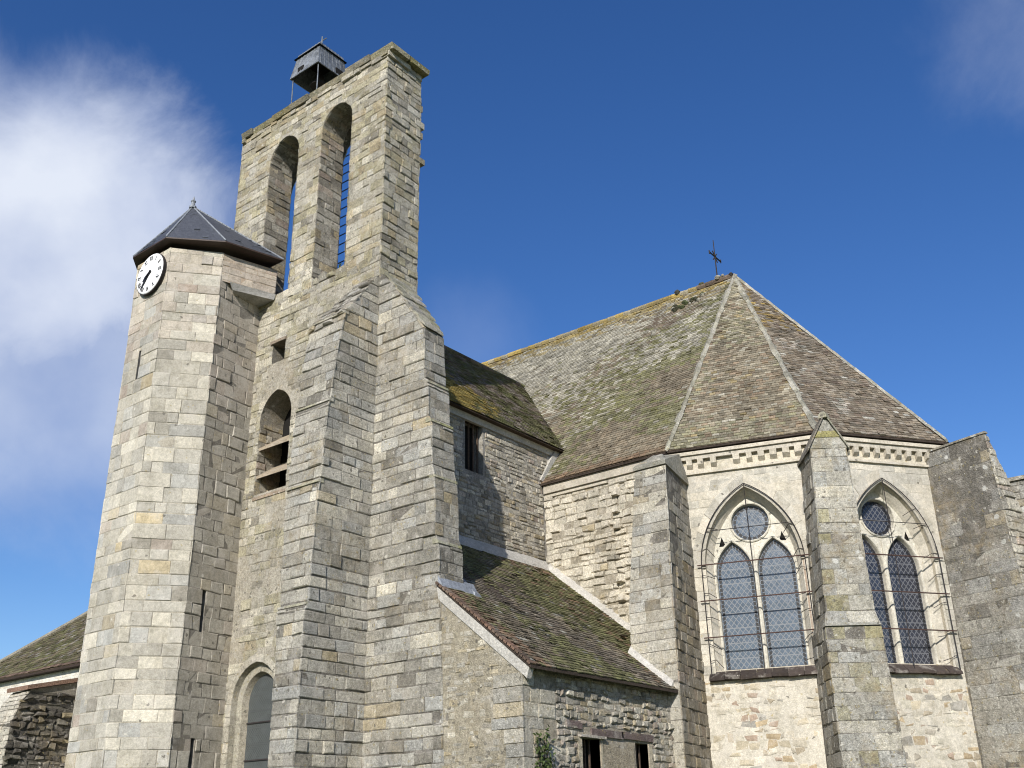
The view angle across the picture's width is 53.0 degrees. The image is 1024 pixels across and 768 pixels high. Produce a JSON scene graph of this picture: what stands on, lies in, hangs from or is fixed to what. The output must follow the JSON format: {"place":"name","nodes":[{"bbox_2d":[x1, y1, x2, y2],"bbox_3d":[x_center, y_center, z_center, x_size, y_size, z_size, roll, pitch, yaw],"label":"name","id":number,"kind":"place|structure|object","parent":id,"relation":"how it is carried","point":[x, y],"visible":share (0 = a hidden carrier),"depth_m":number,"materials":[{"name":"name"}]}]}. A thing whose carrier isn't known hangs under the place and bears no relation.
{"place":"outdoors","nodes":[
{"label":"outdoors","id":0,"kind":"place"},
{"bbox_2d":[0,0,1023,658],"label":"sky","id":1,"kind":"structure","parent":0,"point":[858,165],"materials":[{"name":"blue"}]},
{"label":"ground","id":2,"kind":"structure","parent":0,"visible":0},
{"bbox_2d":[0,42,1023,767],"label":"church","id":3,"kind":"structure","parent":2,"relation":"on","point":[356,512],"depth_m":24.45,"materials":[{"name":"stone"}]},
{"bbox_2d":[137,253,165,295],"bbox_3d":[-9.455,-2.876,26.837,1.190,1.190,0.125,-19,-29,34],"label":"clock","id":4,"kind":"object","parent":3,"relation":"attached to","point":[151,273],"visible":1,"depth_m":26.74,"materials":[{"name":"white ceramic"}]},
{"bbox_2d":[243,674,273,767],"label":"lancet window","id":5,"kind":"structure","parent":3,"relation":"in","point":[260,702],"depth_m":23.16,"materials":[{"name":"grey glass"}]},
{"bbox_2d":[290,36,346,102],"bbox_3d":[-5.818,-9.306,31.026,1.272,3.081,1.230,-19,-29,34],"label":"bell canopy","id":6,"kind":"object","parent":3,"relation":"on","point":[319,64],"visible":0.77,"depth_m":30.89,"materials":[{"name":"metal"}]},
{"bbox_2d":[337,154,349,266],"bbox_3d":[-4.783,-4.381,29.132,0.444,5.700,0.038,-19,-29,34],"label":"ladder","id":7,"kind":"object","parent":3,"relation":"attached to","point":[341,209],"visible":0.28,"depth_m":29.42,"materials":[{"name":"metal"}]},
{"bbox_2d":[532,725,555,767],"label":"climbing plant","id":8,"kind":"object","parent":3,"relation":"attached to","point":[541,757],"visible":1,"depth_m":18.45,"materials":[{"name":"green plant"}]},
{"bbox_2d":[709,241,720,274],"bbox_3d":[6.947,-4.198,35.024,0.056,1.650,0.858,-19,-29,34],"label":"roof cross","id":9,"kind":"object","parent":3,"relation":"on","point":[715,257],"visible":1,"depth_m":35.04,"materials":[{"name":"metal"}]}
]}

